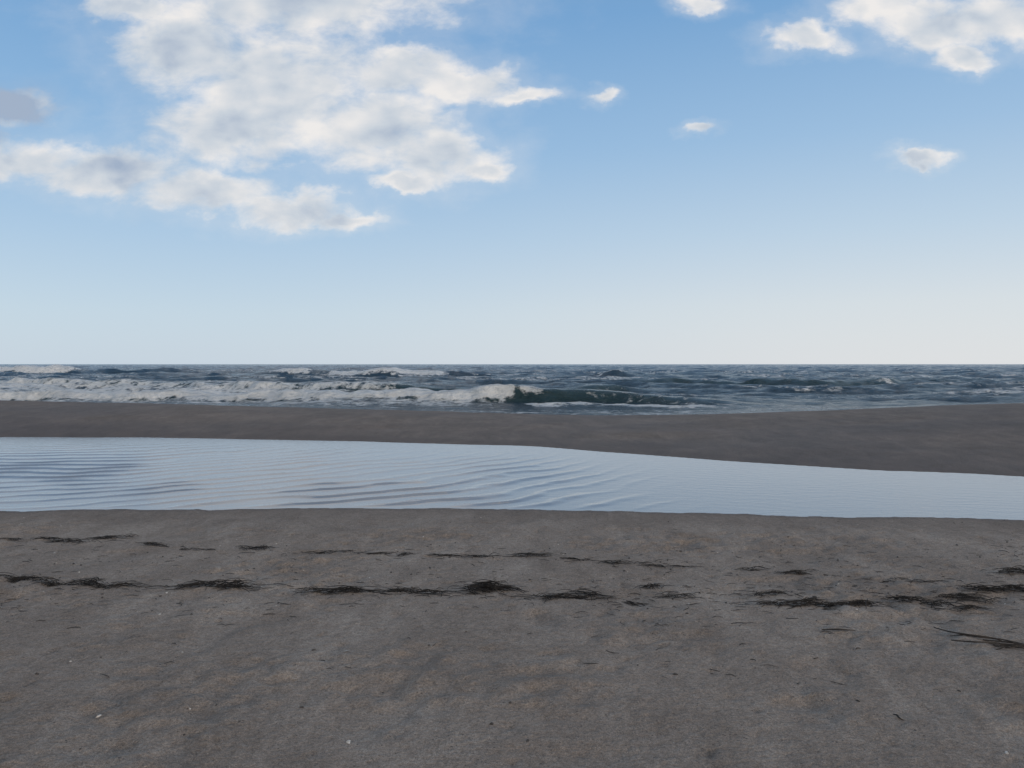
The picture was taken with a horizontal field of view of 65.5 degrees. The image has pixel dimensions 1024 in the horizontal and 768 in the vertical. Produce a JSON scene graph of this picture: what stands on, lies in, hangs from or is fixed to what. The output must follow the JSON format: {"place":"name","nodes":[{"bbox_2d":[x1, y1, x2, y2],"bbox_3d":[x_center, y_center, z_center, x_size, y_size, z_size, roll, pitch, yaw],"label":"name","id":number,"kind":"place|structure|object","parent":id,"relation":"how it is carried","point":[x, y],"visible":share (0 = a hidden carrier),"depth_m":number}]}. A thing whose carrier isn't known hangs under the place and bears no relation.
{"place":"outdoors","nodes":[
{"label":"outdoors","id":0,"kind":"place"},
{"bbox_2d":[10,517,1012,749],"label":"dark pebbles","id":1,"kind":"object","parent":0,"point":[492,723],"visible":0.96,"depth_m":5.50},
{"bbox_2d":[0,400,1023,767],"bbox_3d":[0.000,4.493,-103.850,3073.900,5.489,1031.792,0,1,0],"label":"sand beach","id":2,"kind":"structure","parent":0,"point":[390,688],"depth_m":4.75},
{"bbox_2d":[0,572,37,582],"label":"seaweed clump","id":3,"kind":"object","parent":2,"relation":"on","point":[19,578],"visible":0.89,"depth_m":5.71},
{"bbox_2d":[1,537,57,540],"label":"seaweed clump","id":4,"kind":"object","parent":2,"relation":"on","point":[11,539],"visible":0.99,"depth_m":7.09},
{"bbox_2d":[27,576,80,586],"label":"seaweed clump","id":5,"kind":"object","parent":2,"relation":"on","point":[53,582],"visible":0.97,"depth_m":5.59},
{"bbox_2d":[39,537,114,543],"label":"seaweed clump","id":6,"kind":"object","parent":2,"relation":"on","point":[62,540],"visible":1,"depth_m":7.01},
{"bbox_2d":[55,577,146,589],"bbox_3d":[-2.809,1.382,5.537,0.601,0.066,0.238,0,1,0],"label":"seaweed clump","id":7,"kind":"object","parent":2,"relation":"on","point":[90,582],"visible":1,"depth_m":5.54},
{"bbox_2d":[82,534,139,539],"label":"seaweed clump","id":8,"kind":"object","parent":2,"relation":"on","point":[110,536],"visible":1,"depth_m":7.15},
{"bbox_2d":[135,542,185,547],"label":"seaweed clump","id":9,"kind":"object","parent":2,"relation":"on","point":[150,543],"visible":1,"depth_m":6.82},
{"bbox_2d":[142,578,294,591],"bbox_3d":[-2.053,1.376,5.504,1.088,0.075,0.231,0,1,5],"label":"seaweed clump","id":10,"kind":"object","parent":2,"relation":"on","point":[205,583],"visible":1,"depth_m":5.49},
{"bbox_2d":[179,548,259,550],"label":"seaweed clump","id":11,"kind":"object","parent":2,"relation":"on","point":[195,550],"visible":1,"depth_m":6.67},
{"bbox_2d":[238,545,274,552],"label":"seaweed clump","id":12,"kind":"object","parent":2,"relation":"on","point":[258,547],"visible":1,"depth_m":6.71},
{"bbox_2d":[281,550,367,554],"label":"seaweed clump","id":13,"kind":"object","parent":2,"relation":"on","point":[322,552],"visible":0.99,"depth_m":6.57},
{"bbox_2d":[292,585,407,598],"bbox_3d":[-1.096,1.392,5.343,0.822,0.065,0.312,0,1,0],"label":"seaweed clump","id":14,"kind":"object","parent":2,"relation":"on","point":[356,589],"visible":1,"depth_m":5.36},
{"bbox_2d":[363,552,395,554],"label":"seaweed clump","id":15,"kind":"object","parent":2,"relation":"on","point":[380,553],"visible":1,"depth_m":6.51},
{"bbox_2d":[380,586,450,596],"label":"seaweed clump","id":16,"kind":"object","parent":2,"relation":"on","point":[414,589],"visible":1,"depth_m":5.36},
{"bbox_2d":[427,553,471,556],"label":"seaweed clump","id":17,"kind":"object","parent":2,"relation":"on","point":[441,555],"visible":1,"depth_m":6.45},
{"bbox_2d":[462,553,500,558],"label":"seaweed clump","id":18,"kind":"object","parent":2,"relation":"on","point":[480,555],"visible":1,"depth_m":6.41},
{"bbox_2d":[437,579,529,599],"bbox_3d":[-0.193,1.377,5.375,0.658,0.080,0.393,0,1,0],"label":"seaweed clump","id":19,"kind":"object","parent":2,"relation":"on","point":[487,585],"visible":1,"depth_m":5.41},
{"bbox_2d":[0,539,1023,684],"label":"seaweed scraps","id":20,"kind":"object","parent":2,"relation":"on","point":[610,601],"visible":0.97,"depth_m":5.33},
{"bbox_2d":[502,551,559,556],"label":"seaweed clump","id":21,"kind":"object","parent":2,"relation":"on","point":[527,554],"visible":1,"depth_m":6.41},
{"bbox_2d":[541,557,597,561],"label":"seaweed clump","id":22,"kind":"object","parent":2,"relation":"on","point":[577,559],"visible":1,"depth_m":6.26},
{"bbox_2d":[509,589,639,602],"bbox_3d":[0.431,1.397,5.284,0.892,0.053,0.283,0,1,-10],"label":"seaweed clump","id":23,"kind":"object","parent":2,"relation":"on","point":[567,594],"visible":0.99,"depth_m":5.26},
{"bbox_2d":[598,559,652,565],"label":"seaweed clump","id":24,"kind":"object","parent":2,"relation":"on","point":[606,561],"visible":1,"depth_m":6.18},
{"bbox_2d":[625,600,647,606],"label":"seaweed clump","id":25,"kind":"object","parent":2,"relation":"on","point":[635,604],"visible":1,"depth_m":5.11},
{"bbox_2d":[635,583,677,593],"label":"seaweed clump","id":26,"kind":"object","parent":2,"relation":"on","point":[651,585],"visible":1,"depth_m":5.50},
{"bbox_2d":[639,564,702,567],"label":"seaweed clump","id":27,"kind":"object","parent":2,"relation":"on","point":[665,566],"visible":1,"depth_m":6.10},
{"bbox_2d":[652,593,698,599],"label":"seaweed clump","id":28,"kind":"object","parent":2,"relation":"on","point":[691,594],"visible":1,"depth_m":5.26},
{"bbox_2d":[735,566,770,570],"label":"seaweed clump","id":29,"kind":"object","parent":2,"relation":"on","point":[755,569],"visible":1,"depth_m":6.04},
{"bbox_2d":[730,589,791,597],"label":"seaweed clump","id":30,"kind":"object","parent":2,"relation":"on","point":[773,592],"visible":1,"depth_m":5.34},
{"bbox_2d":[742,600,820,608],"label":"seaweed clump","id":31,"kind":"object","parent":2,"relation":"on","point":[774,602],"visible":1,"depth_m":5.08},
{"bbox_2d":[774,569,825,574],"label":"seaweed clump","id":32,"kind":"object","parent":2,"relation":"on","point":[797,571],"visible":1,"depth_m":5.91},
{"bbox_2d":[778,596,886,609],"bbox_3d":[2.041,1.404,5.079,0.692,0.065,0.323,0,1,13],"label":"seaweed clump","id":33,"kind":"object","parent":2,"relation":"on","point":[842,603],"visible":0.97,"depth_m":5.08},
{"bbox_2d":[822,629,854,630],"bbox_3d":[1.870,1.405,4.556,0.188,0.015,0.018,0,1,4],"label":"driftwood stick","id":34,"kind":"object","parent":2,"relation":"on","point":[839,629],"visible":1,"depth_m":4.55},
{"bbox_2d":[854,577,960,583],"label":"seaweed clump","id":35,"kind":"object","parent":2,"relation":"on","point":[930,581],"visible":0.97,"depth_m":5.71},
{"bbox_2d":[881,595,954,607],"bbox_3d":[2.628,1.405,5.155,0.501,0.065,0.280,0,1,5],"label":"seaweed clump","id":36,"kind":"object","parent":2,"relation":"on","point":[916,599],"visible":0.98,"depth_m":5.15},
{"bbox_2d":[930,602,991,611],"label":"seaweed clump","id":37,"kind":"object","parent":2,"relation":"on","point":[964,607],"visible":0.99,"depth_m":5.01},
{"bbox_2d":[933,592,1000,603],"bbox_3d":[3.000,1.413,5.275,0.419,0.039,0.261,0,1,0],"label":"seaweed clump","id":38,"kind":"object","parent":2,"relation":"on","point":[967,596],"visible":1,"depth_m":5.29},
{"bbox_2d":[934,627,1010,641],"bbox_3d":[2.565,1.401,4.450,0.386,0.014,0.057,1,2,39],"label":"driftwood stick","id":39,"kind":"object","parent":2,"relation":"on","point":[970,634],"visible":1,"depth_m":4.44},
{"bbox_2d":[951,640,998,642],"bbox_3d":[2.520,1.398,4.323,0.243,0.013,0.040,0,1,10],"label":"driftwood stick","id":40,"kind":"object","parent":2,"relation":"on","point":[974,641],"visible":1,"depth_m":4.31},
{"bbox_2d":[955,634,1001,640],"bbox_3d":[2.591,1.406,4.424,0.225,0.012,0.024,1,2,27],"label":"driftwood stick","id":41,"kind":"object","parent":2,"relation":"on","point":[979,637],"visible":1,"depth_m":4.41},
{"bbox_2d":[956,583,1023,599],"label":"seaweed clump","id":42,"kind":"object","parent":2,"relation":"on","point":[999,588],"visible":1,"depth_m":5.47},
{"bbox_2d":[982,565,1023,576],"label":"seaweed clump","id":43,"kind":"object","parent":2,"relation":"on","point":[1008,569],"visible":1,"depth_m":5.91},
{"bbox_2d":[983,639,1023,645],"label":"driftwood stick","id":44,"kind":"object","parent":2,"relation":"on","point":[1002,641],"visible":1,"depth_m":4.37},
{"bbox_2d":[986,643,1023,646],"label":"driftwood stick","id":45,"kind":"object","parent":2,"relation":"on","point":[1003,644],"visible":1,"depth_m":4.33},
{"bbox_2d":[0,437,1023,519],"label":"tidal pool water","id":46,"kind":"structure","parent":0,"point":[71,473],"depth_m":10.85},
{"bbox_2d":[0,364,1023,414],"bbox_3d":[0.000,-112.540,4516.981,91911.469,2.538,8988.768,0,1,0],"label":"sea water","id":47,"kind":"structure","parent":0,"point":[615,389],"depth_m":51.77},
{"bbox_2d":[0,0,1023,363],"label":"sky","id":48,"kind":"structure","parent":0,"point":[182,181]},
{"bbox_2d":[23,517,1008,756],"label":"shell fragments","id":49,"kind":"object","parent":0,"point":[1006,752],"visible":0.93,"depth_m":5.24}
]}

